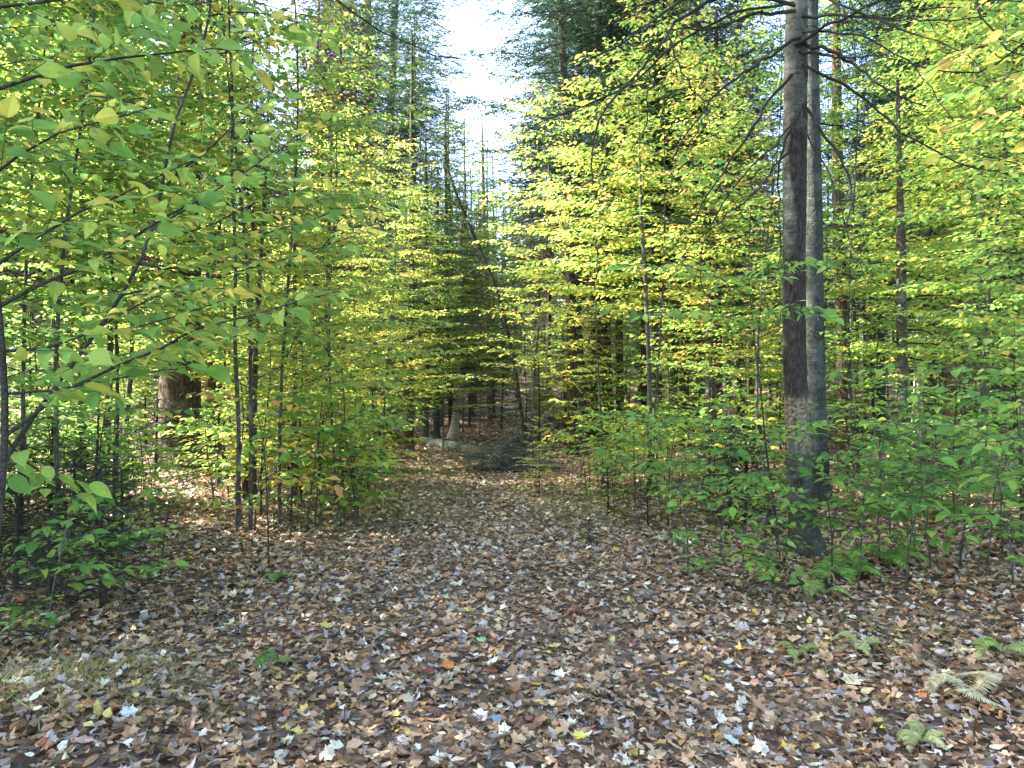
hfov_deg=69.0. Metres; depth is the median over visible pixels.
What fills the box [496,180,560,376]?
spruce tree
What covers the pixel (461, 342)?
beech sapling
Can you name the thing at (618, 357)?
spruce tree
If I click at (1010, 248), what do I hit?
spruce tree
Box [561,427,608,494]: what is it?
beech seedling
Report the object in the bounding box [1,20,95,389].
spruce tree
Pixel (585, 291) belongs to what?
spruce tree
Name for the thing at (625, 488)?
beech seedling
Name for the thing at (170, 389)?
pine tree
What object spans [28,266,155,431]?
beech bush
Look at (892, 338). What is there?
spruce tree
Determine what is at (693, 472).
beech seedling
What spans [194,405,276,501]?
beech seedling
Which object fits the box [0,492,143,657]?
beech seedling
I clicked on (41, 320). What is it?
spruce tree
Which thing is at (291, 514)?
fir sapling
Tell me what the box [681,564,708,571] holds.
fern
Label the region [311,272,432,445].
beech bush
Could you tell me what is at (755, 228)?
spruce tree
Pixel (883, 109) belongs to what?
beech sapling
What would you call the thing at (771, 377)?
beech bush
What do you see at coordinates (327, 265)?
slim tree
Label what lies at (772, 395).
fir sapling
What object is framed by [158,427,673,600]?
fallen leaves
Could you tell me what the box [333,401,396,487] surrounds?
beech seedling
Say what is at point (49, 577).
fir sapling
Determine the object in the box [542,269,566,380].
fir tree
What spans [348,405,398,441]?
beech seedling
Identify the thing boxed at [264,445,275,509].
stick
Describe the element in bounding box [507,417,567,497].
beech bush
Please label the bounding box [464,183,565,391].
beech sapling
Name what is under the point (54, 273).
slim tree
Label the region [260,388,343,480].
beech seedling
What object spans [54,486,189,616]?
beech seedling
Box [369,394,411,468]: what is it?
beech seedling
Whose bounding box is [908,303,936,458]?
birch snag
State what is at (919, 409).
beech seedling
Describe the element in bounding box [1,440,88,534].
fir sapling
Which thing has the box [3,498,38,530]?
fir sapling
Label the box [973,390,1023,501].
beech seedling
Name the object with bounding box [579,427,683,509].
beech seedling
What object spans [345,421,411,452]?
beech seedling
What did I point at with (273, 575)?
fern
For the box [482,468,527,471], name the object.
fallen branch
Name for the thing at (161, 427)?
beech seedling
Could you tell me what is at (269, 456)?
beech seedling
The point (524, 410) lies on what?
beech bush
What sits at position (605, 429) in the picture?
beech seedling
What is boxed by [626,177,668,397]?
spruce tree
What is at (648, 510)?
fir sapling
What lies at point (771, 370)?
beech bush
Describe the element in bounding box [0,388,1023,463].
leaf litter
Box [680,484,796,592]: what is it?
beech seedling
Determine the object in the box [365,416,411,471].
fir sapling
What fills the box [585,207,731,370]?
hardwood tree
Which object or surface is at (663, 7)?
spruce tree
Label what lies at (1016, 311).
slim tree
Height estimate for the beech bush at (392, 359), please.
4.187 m
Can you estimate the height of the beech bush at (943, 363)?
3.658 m
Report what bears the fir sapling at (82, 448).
on the ground at (946, 760)
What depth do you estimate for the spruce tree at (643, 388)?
18.93 m
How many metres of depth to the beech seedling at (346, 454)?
7.81 m
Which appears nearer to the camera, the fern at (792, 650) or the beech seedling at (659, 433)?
the fern at (792, 650)
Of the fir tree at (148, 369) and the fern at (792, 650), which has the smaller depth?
the fern at (792, 650)
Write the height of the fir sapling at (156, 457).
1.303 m
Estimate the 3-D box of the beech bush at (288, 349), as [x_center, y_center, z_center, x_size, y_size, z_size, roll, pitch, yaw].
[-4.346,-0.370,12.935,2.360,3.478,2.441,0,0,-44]
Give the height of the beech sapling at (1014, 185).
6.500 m
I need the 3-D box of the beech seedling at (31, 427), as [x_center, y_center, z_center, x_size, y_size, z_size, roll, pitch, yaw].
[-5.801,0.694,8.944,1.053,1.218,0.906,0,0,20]
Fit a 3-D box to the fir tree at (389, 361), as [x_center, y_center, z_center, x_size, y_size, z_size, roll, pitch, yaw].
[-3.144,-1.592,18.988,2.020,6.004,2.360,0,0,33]
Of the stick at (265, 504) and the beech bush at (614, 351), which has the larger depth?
the beech bush at (614, 351)
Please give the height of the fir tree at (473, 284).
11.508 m
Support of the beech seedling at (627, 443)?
on the ground at (946, 760)
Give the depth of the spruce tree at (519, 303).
70.17 m
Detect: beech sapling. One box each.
[0,0,207,264]
[0,0,211,518]
[0,0,223,440]
[0,0,262,533]
[0,0,295,518]
[0,0,350,535]
[0,2,166,455]
[7,0,407,461]
[32,0,420,529]
[41,17,273,360]
[118,9,316,457]
[120,0,473,524]
[124,454,258,577]
[180,391,346,568]
[190,0,444,503]
[248,84,392,380]
[310,128,473,472]
[347,174,474,431]
[380,184,486,385]
[398,232,506,452]
[431,73,633,470]
[451,227,525,432]
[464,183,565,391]
[513,33,696,484]
[545,0,776,487]
[568,149,844,551]
[628,43,827,464]
[640,0,918,468]
[667,471,941,586]
[713,536,836,610]
[732,0,1016,478]
[821,327,1023,528]
[823,26,1017,404]
[835,0,1023,493]
[848,0,1023,366]
[858,54,1023,306]
[917,0,1023,185]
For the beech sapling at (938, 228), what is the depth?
14.80 m
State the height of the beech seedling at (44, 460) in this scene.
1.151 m
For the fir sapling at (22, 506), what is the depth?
6.31 m
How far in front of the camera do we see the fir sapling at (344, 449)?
10.24 m
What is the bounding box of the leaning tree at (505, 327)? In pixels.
[415,162,527,448]
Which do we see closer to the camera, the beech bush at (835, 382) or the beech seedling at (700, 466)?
the beech seedling at (700, 466)
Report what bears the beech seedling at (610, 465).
on the ground at (946, 760)
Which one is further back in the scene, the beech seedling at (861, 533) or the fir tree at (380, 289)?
the fir tree at (380, 289)
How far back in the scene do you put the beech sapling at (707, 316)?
5.57 m
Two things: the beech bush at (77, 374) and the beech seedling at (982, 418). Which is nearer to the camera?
the beech seedling at (982, 418)
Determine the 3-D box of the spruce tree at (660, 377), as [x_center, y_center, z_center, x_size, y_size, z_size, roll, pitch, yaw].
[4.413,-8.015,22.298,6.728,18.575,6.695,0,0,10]
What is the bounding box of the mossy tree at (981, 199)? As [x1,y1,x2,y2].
[823,0,1023,464]
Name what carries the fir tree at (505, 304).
on the ground at (946, 760)
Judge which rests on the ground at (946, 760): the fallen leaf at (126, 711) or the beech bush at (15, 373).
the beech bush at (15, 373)
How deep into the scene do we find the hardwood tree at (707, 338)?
33.85 m
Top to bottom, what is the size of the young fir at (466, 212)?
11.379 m
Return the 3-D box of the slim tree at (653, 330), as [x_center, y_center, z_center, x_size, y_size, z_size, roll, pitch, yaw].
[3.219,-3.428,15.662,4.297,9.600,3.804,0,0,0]
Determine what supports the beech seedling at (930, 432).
on the ground at (946, 760)
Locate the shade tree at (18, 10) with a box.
[4,0,140,47]
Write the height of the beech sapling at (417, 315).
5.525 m
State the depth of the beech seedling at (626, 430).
13.70 m
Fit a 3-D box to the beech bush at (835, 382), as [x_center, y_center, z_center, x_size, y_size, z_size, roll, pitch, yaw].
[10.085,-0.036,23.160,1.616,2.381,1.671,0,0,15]
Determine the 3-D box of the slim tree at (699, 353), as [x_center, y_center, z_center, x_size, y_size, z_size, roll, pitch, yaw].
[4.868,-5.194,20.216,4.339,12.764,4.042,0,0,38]
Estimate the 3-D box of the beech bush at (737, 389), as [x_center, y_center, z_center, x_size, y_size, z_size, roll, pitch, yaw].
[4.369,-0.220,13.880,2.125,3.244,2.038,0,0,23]
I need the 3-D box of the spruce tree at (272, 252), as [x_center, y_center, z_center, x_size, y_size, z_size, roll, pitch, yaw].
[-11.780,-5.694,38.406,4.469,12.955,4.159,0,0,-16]
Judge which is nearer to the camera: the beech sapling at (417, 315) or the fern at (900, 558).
the fern at (900, 558)
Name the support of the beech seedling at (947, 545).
on the ground at (946, 760)
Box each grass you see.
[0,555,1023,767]
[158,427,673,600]
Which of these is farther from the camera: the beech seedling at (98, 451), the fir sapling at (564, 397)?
the fir sapling at (564, 397)
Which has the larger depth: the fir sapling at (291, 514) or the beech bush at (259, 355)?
the beech bush at (259, 355)
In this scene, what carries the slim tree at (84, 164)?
on the ground at (946, 760)
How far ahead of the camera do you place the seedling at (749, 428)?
12.99 m
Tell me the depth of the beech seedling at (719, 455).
7.37 m
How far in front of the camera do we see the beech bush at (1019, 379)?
11.98 m
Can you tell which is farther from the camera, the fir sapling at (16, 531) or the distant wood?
the distant wood
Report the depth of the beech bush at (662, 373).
28.53 m
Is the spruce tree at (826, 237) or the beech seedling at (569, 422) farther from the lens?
the spruce tree at (826, 237)
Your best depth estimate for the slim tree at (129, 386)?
10.37 m
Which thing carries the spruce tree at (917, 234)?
on the ground at (946, 760)
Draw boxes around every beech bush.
[0,249,139,469]
[0,263,45,416]
[0,282,45,409]
[0,337,79,510]
[0,398,34,518]
[7,345,123,503]
[8,320,47,398]
[8,335,39,409]
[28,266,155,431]
[33,280,155,431]
[40,265,153,421]
[44,290,157,429]
[45,339,177,480]
[99,326,157,413]
[119,337,157,402]
[193,328,329,510]
[201,265,314,438]
[201,271,309,428]
[201,280,288,429]
[201,285,267,438]
[225,313,367,503]
[237,312,290,398]
[261,284,390,453]
[299,316,336,390]
[306,248,454,441]
[307,341,398,481]
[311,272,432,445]
[317,265,438,425]
[489,325,565,429]
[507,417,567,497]
[514,337,563,419]
[519,343,556,395]
[521,281,622,440]
[523,359,557,401]
[529,318,619,439]
[536,352,566,427]
[541,304,646,444]
[552,313,587,386]
[582,319,658,422]
[583,315,643,438]
[594,293,695,415]
[605,349,712,480]
[610,290,728,460]
[612,313,663,403]
[613,341,636,400]
[626,334,679,393]
[637,295,730,432]
[668,360,760,501]
[692,288,783,432]
[696,248,783,433]
[706,334,744,391]
[723,298,783,425]
[729,313,834,458]
[749,329,781,399]
[758,285,885,417]
[758,350,779,398]
[760,335,781,409]
[819,366,948,516]
[824,300,862,398]
[826,263,967,458]
[826,335,876,416]
[826,345,863,411]
[858,326,896,401]
[862,338,896,393]
[874,248,1023,468]
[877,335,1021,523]
[913,280,1023,410]
[948,249,1023,452]
[956,322,1023,531]
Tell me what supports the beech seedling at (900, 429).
on the ground at (946, 760)
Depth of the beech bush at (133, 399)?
8.23 m
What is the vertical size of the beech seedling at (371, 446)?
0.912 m
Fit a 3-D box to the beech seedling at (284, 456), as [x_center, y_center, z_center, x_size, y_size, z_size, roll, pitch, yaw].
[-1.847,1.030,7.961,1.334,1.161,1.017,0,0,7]
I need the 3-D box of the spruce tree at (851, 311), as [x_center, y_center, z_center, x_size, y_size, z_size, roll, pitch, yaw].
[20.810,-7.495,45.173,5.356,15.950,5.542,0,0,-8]
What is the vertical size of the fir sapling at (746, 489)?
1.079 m
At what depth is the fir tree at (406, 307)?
33.19 m
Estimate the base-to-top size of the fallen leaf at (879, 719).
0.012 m
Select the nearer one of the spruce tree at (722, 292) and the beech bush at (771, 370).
the beech bush at (771, 370)
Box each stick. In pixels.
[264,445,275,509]
[719,579,767,599]
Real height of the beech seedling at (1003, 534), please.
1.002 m
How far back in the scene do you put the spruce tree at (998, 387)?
16.08 m
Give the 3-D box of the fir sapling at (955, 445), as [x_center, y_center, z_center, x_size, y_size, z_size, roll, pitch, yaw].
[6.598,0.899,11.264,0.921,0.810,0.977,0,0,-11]
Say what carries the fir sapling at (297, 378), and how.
on the ground at (946, 760)
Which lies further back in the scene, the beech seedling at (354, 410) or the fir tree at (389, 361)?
the fir tree at (389, 361)
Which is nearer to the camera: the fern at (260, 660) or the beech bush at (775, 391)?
the fern at (260, 660)
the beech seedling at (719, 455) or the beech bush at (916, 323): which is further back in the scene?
the beech bush at (916, 323)
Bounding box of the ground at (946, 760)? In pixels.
[0,358,1023,767]
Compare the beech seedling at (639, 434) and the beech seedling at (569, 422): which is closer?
the beech seedling at (639, 434)
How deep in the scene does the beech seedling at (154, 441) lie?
8.63 m
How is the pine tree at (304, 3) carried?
on the ground at (946, 760)
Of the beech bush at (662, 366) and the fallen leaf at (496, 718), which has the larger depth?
the beech bush at (662, 366)
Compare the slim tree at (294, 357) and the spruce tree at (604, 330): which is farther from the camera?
the spruce tree at (604, 330)
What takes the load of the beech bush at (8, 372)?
on the ground at (946, 760)
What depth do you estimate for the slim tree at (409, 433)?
15.96 m
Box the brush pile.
[453,429,567,473]
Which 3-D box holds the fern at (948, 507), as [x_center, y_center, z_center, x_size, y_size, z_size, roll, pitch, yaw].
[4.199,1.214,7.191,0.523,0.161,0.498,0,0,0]
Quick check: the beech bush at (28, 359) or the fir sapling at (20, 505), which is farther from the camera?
the beech bush at (28, 359)
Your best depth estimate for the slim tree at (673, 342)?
18.94 m
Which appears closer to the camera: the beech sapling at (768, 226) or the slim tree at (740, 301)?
the beech sapling at (768, 226)
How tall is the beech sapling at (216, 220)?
7.107 m
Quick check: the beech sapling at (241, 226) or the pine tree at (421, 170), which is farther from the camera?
the pine tree at (421, 170)
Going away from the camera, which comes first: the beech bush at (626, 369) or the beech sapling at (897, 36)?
the beech sapling at (897, 36)
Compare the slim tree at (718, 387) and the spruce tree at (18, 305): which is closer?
the slim tree at (718, 387)
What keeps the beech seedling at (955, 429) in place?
on the ground at (946, 760)
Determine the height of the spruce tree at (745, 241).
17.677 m
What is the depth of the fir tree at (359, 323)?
23.20 m
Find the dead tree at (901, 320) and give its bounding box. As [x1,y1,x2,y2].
[823,76,1021,490]
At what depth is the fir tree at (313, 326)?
30.49 m
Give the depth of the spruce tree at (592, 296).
17.44 m
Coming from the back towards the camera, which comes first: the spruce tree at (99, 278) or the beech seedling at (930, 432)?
the spruce tree at (99, 278)
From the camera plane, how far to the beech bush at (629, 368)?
17.08 m
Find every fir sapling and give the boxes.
[0,299,75,442]
[0,461,92,572]
[0,473,83,588]
[0,529,127,619]
[0,545,80,643]
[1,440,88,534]
[1,447,135,554]
[2,457,50,526]
[2,460,208,605]
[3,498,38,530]
[6,414,113,510]
[11,457,92,517]
[29,377,173,520]
[50,468,188,561]
[53,428,136,506]
[78,444,157,495]
[111,396,212,476]
[112,392,157,454]
[113,310,203,442]
[167,409,276,489]
[230,315,340,444]
[253,487,330,535]
[263,436,325,480]
[311,414,381,487]
[330,422,400,478]
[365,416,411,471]
[440,340,498,426]
[461,344,528,428]
[512,358,565,443]
[527,323,566,432]
[569,467,633,514]
[573,519,605,542]
[613,479,677,526]
[646,314,744,436]
[672,425,785,526]
[672,437,787,523]
[678,399,734,478]
[729,339,784,436]
[738,445,786,486]
[765,436,859,505]
[827,309,913,440]
[828,408,896,468]
[828,411,879,473]
[829,441,883,493]
[840,270,970,444]
[873,419,1007,499]
[875,450,933,505]
[912,434,963,470]
[925,419,987,460]
[936,298,1023,437]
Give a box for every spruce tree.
[0,3,159,412]
[0,13,72,283]
[0,52,60,279]
[0,66,52,285]
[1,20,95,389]
[1,269,37,332]
[6,260,61,371]
[7,20,90,403]
[8,13,167,413]
[18,96,162,398]
[18,237,94,322]
[95,0,298,388]
[105,217,160,397]
[126,0,291,385]
[128,94,201,294]
[145,0,290,386]
[202,0,314,375]
[251,0,468,75]
[253,174,308,384]
[433,0,738,454]
[471,0,701,441]
[488,0,704,391]
[491,24,585,402]
[494,189,543,396]
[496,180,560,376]
[497,0,730,432]
[500,178,563,384]
[503,0,731,438]
[503,214,537,376]
[520,197,564,370]
[547,0,766,420]
[550,0,759,428]
[554,171,648,346]
[557,190,626,349]
[573,0,611,444]
[574,0,829,435]
[587,34,669,400]
[611,1,781,415]
[611,280,636,375]
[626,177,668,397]
[664,124,749,382]
[684,2,782,403]
[709,49,773,295]
[722,21,782,399]
[729,138,768,387]
[735,118,782,386]
[782,96,873,366]
[820,0,1022,416]
[825,149,877,390]
[827,235,890,355]
[828,112,893,392]
[829,92,916,388]
[847,63,973,400]
[848,3,991,412]
[850,311,888,372]
[852,5,1023,378]
[853,11,1021,318]
[858,1,1000,411]
[858,134,977,322]
[864,0,1023,432]
[873,0,1023,81]
[877,299,917,382]
[919,3,1023,376]
[972,191,1023,366]
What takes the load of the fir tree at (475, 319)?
on the ground at (946, 760)
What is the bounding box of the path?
[10,385,911,767]
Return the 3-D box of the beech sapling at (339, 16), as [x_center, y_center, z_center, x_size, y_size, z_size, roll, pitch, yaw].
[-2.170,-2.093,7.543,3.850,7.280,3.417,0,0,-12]
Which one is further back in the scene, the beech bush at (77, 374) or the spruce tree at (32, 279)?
the spruce tree at (32, 279)
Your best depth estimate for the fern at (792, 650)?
4.10 m
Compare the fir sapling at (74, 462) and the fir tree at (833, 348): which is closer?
the fir sapling at (74, 462)
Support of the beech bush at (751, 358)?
on the ground at (946, 760)
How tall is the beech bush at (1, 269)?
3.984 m
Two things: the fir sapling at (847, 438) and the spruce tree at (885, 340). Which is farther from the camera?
the spruce tree at (885, 340)
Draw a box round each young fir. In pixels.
[365,137,464,419]
[383,93,497,426]
[389,89,508,430]
[429,120,528,415]
[460,147,554,418]
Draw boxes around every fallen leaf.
[70,735,94,742]
[119,705,138,716]
[252,725,267,729]
[321,620,330,627]
[442,659,453,668]
[472,707,487,716]
[488,714,503,720]
[549,642,560,646]
[572,729,586,738]
[667,639,678,643]
[703,674,714,679]
[713,705,727,708]
[723,733,739,743]
[781,740,796,750]
[840,672,862,684]
[871,716,882,721]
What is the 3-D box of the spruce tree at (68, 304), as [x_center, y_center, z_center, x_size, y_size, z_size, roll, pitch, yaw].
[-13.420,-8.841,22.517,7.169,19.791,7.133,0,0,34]
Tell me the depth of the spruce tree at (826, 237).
38.20 m
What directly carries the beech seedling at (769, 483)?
on the ground at (946, 760)
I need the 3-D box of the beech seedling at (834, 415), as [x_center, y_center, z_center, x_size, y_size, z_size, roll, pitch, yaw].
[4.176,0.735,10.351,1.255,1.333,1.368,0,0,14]
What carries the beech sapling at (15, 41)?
on the ground at (946, 760)
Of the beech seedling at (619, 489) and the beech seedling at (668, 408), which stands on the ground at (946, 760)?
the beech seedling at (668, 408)
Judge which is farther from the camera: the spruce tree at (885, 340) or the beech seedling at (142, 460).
the spruce tree at (885, 340)
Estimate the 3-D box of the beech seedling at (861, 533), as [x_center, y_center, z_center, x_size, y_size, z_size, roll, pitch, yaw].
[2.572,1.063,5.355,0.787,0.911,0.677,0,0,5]
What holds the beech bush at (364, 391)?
on the ground at (946, 760)
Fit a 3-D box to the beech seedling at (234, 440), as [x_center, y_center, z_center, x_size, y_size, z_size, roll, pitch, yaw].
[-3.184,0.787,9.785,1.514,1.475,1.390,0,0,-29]
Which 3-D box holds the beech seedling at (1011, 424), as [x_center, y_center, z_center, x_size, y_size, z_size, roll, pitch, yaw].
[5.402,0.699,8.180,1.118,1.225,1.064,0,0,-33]
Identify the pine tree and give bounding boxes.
[135,0,222,472]
[170,0,249,454]
[247,3,392,400]
[255,0,397,380]
[263,0,469,409]
[266,0,419,416]
[297,0,416,394]
[308,0,489,413]
[335,0,443,375]
[363,19,462,292]
[364,66,453,394]
[689,0,1006,449]
[762,0,1023,443]
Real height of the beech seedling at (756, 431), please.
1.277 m
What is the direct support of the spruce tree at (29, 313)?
on the ground at (946, 760)
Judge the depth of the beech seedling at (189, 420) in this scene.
10.56 m
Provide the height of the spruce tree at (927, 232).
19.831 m
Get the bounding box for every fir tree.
[7,270,45,403]
[132,260,158,405]
[262,276,303,395]
[266,130,353,401]
[311,189,394,413]
[331,199,402,422]
[346,181,414,395]
[349,204,431,433]
[394,191,446,386]
[397,113,534,431]
[399,171,442,399]
[416,201,515,438]
[454,191,499,404]
[455,170,514,405]
[460,170,518,391]
[461,155,537,389]
[482,0,1012,557]
[491,221,528,370]
[494,223,542,383]
[533,297,560,374]
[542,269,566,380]
[551,278,583,378]
[555,234,633,398]
[611,282,636,397]
[722,0,889,509]
[823,229,868,426]
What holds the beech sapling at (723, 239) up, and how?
on the ground at (946, 760)
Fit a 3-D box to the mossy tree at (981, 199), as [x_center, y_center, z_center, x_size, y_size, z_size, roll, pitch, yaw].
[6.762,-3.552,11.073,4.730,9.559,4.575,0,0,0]
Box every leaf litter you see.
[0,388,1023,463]
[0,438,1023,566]
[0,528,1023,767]
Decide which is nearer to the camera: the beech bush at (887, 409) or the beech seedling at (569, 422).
the beech bush at (887, 409)
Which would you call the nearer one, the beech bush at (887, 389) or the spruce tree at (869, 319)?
the beech bush at (887, 389)
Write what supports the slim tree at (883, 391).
on the ground at (946, 760)
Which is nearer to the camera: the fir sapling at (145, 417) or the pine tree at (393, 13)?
the fir sapling at (145, 417)
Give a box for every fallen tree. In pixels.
[500,403,553,410]
[911,440,1015,450]
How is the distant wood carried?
on the ground at (946, 760)
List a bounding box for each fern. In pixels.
[253,649,294,667]
[263,572,293,580]
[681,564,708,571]
[773,641,819,662]
[786,565,821,580]
[798,580,853,599]
[810,555,888,589]
[831,631,880,658]
[846,545,934,572]
[896,720,950,758]
[924,500,970,516]
[924,671,1008,709]
[972,636,1023,655]
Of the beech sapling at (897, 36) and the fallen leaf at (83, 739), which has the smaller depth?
the fallen leaf at (83, 739)
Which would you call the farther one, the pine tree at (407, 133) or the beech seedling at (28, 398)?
the pine tree at (407, 133)
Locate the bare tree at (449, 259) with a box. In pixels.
[433,117,454,403]
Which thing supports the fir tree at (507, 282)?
on the ground at (946, 760)
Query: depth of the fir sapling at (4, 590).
3.95 m
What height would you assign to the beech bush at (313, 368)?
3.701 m
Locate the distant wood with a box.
[5,143,1020,373]
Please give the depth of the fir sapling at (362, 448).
11.13 m
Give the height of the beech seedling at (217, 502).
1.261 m
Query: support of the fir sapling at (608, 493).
on the ground at (946, 760)
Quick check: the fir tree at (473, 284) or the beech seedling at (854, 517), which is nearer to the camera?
the beech seedling at (854, 517)
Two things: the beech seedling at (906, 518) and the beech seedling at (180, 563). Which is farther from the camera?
the beech seedling at (906, 518)
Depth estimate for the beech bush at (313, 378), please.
8.97 m
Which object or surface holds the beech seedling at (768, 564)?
on the ground at (946, 760)
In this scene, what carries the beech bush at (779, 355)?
on the ground at (946, 760)
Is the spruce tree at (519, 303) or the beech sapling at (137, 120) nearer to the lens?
the beech sapling at (137, 120)
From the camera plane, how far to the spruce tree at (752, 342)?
36.70 m
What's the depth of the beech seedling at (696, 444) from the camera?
8.47 m
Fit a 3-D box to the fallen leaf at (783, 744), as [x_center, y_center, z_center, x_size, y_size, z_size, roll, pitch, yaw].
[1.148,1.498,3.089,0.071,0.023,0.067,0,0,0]
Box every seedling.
[0,389,130,514]
[0,396,53,473]
[0,397,38,465]
[0,399,91,509]
[0,405,69,521]
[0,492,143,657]
[7,496,118,591]
[9,405,47,494]
[9,411,120,465]
[9,414,104,466]
[12,408,119,463]
[31,402,150,532]
[38,492,169,585]
[43,403,149,479]
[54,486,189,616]
[71,427,132,511]
[85,443,187,536]
[91,428,197,504]
[109,433,158,493]
[111,417,191,489]
[126,434,167,500]
[152,400,286,496]
[153,392,243,475]
[158,400,234,476]
[161,375,331,460]
[163,398,245,501]
[186,425,235,495]
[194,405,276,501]
[197,411,312,529]
[211,402,263,472]
[212,389,334,493]
[222,428,290,481]
[226,404,321,494]
[234,425,348,507]
[242,396,287,473]
[250,379,405,532]
[258,375,328,495]
[258,407,306,472]
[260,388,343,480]
[261,408,378,520]
[266,398,418,517]
[271,427,405,524]
[276,384,365,458]
[282,397,391,528]
[283,406,367,525]
[289,387,404,521]
[297,384,425,497]
[313,423,392,485]
[313,432,398,513]
[317,404,397,501]
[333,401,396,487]
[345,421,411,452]
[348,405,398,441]
[349,427,396,484]
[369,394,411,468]
[536,401,623,487]
[542,398,626,476]
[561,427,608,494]
[575,408,620,470]
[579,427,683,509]
[580,444,641,497]
[582,401,635,487]
[582,420,645,485]
[593,476,634,516]
[594,411,668,484]
[595,419,646,485]
[600,409,677,491]
[601,412,679,478]
[603,414,673,482]
[603,415,659,442]
[607,418,635,474]
[610,403,748,525]
[622,390,712,457]
[624,403,703,489]
[625,449,711,533]
[630,442,690,520]
[631,393,695,457]
[644,459,722,578]
[658,421,721,513]
[658,433,815,556]
[668,394,784,495]
[676,402,744,435]
[679,432,857,572]
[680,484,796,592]
[683,421,721,480]
[684,425,785,528]
[691,428,785,523]
[704,438,776,526]
[721,418,765,462]
[723,397,828,467]
[731,517,812,604]
[741,450,787,534]
[766,400,860,439]
[786,449,895,539]
[804,434,941,564]
[808,403,954,546]
[812,397,905,501]
[818,470,943,588]
[832,448,1017,588]
[852,380,972,497]
[857,397,933,497]
[857,421,1005,572]
[866,459,970,561]
[868,384,975,480]
[873,398,970,445]
[875,420,1022,526]
[897,415,1023,567]
[899,394,971,474]
[902,383,1023,546]
[924,411,1023,554]
[925,422,1023,584]
[936,451,1023,580]
[941,392,1023,479]
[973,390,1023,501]
[985,406,1023,479]
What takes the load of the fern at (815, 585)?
on the ground at (946, 760)
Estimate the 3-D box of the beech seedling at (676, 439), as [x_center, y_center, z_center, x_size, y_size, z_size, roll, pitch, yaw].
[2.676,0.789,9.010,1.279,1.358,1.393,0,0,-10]
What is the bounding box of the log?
[421,434,480,454]
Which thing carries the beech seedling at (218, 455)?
on the ground at (946, 760)
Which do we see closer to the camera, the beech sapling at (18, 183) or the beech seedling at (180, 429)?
the beech seedling at (180, 429)
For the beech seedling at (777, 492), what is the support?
on the ground at (946, 760)
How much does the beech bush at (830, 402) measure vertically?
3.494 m
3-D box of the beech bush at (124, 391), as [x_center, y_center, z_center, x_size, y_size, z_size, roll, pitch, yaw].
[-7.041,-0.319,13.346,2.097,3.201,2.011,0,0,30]
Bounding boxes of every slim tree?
[0,0,168,425]
[0,0,259,487]
[0,0,301,481]
[122,194,164,469]
[204,0,288,530]
[212,101,322,499]
[216,172,251,447]
[225,129,309,498]
[231,33,350,508]
[316,96,407,484]
[321,0,499,450]
[375,120,477,443]
[400,149,482,438]
[445,118,522,423]
[580,0,745,442]
[596,64,676,491]
[611,0,769,426]
[611,0,782,448]
[623,48,743,428]
[655,14,783,427]
[763,0,977,441]
[848,50,1008,428]
[851,108,875,419]
[870,1,1023,449]
[973,28,1023,431]
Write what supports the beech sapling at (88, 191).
on the ground at (946, 760)
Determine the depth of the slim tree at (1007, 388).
12.99 m
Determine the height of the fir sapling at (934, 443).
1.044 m
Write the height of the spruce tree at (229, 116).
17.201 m
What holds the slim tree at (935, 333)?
on the ground at (946, 760)
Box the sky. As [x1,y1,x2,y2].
[6,0,1002,354]
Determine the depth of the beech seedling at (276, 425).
9.26 m
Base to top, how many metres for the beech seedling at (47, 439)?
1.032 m
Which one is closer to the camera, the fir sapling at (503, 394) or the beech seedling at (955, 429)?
the beech seedling at (955, 429)
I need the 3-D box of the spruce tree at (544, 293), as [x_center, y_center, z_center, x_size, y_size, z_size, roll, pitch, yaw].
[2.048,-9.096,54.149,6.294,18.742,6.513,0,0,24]
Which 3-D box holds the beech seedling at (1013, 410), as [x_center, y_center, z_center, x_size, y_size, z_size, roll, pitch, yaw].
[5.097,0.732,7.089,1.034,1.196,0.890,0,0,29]
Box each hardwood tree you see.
[146,173,261,380]
[553,295,613,358]
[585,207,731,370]
[611,220,711,399]
[611,309,634,359]
[666,183,769,365]
[731,204,833,396]
[825,249,852,364]
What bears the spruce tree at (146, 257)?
on the ground at (946, 760)
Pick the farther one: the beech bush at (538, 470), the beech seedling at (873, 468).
the beech bush at (538, 470)
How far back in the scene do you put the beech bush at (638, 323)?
29.90 m
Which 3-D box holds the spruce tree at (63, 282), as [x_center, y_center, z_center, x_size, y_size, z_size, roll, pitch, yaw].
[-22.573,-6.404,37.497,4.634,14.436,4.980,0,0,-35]
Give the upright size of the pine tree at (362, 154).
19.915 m
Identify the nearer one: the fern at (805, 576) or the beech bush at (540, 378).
the fern at (805, 576)
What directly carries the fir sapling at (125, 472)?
on the ground at (946, 760)
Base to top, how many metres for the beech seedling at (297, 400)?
1.704 m
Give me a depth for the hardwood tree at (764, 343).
29.02 m
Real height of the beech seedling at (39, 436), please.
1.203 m
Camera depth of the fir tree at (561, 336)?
41.40 m

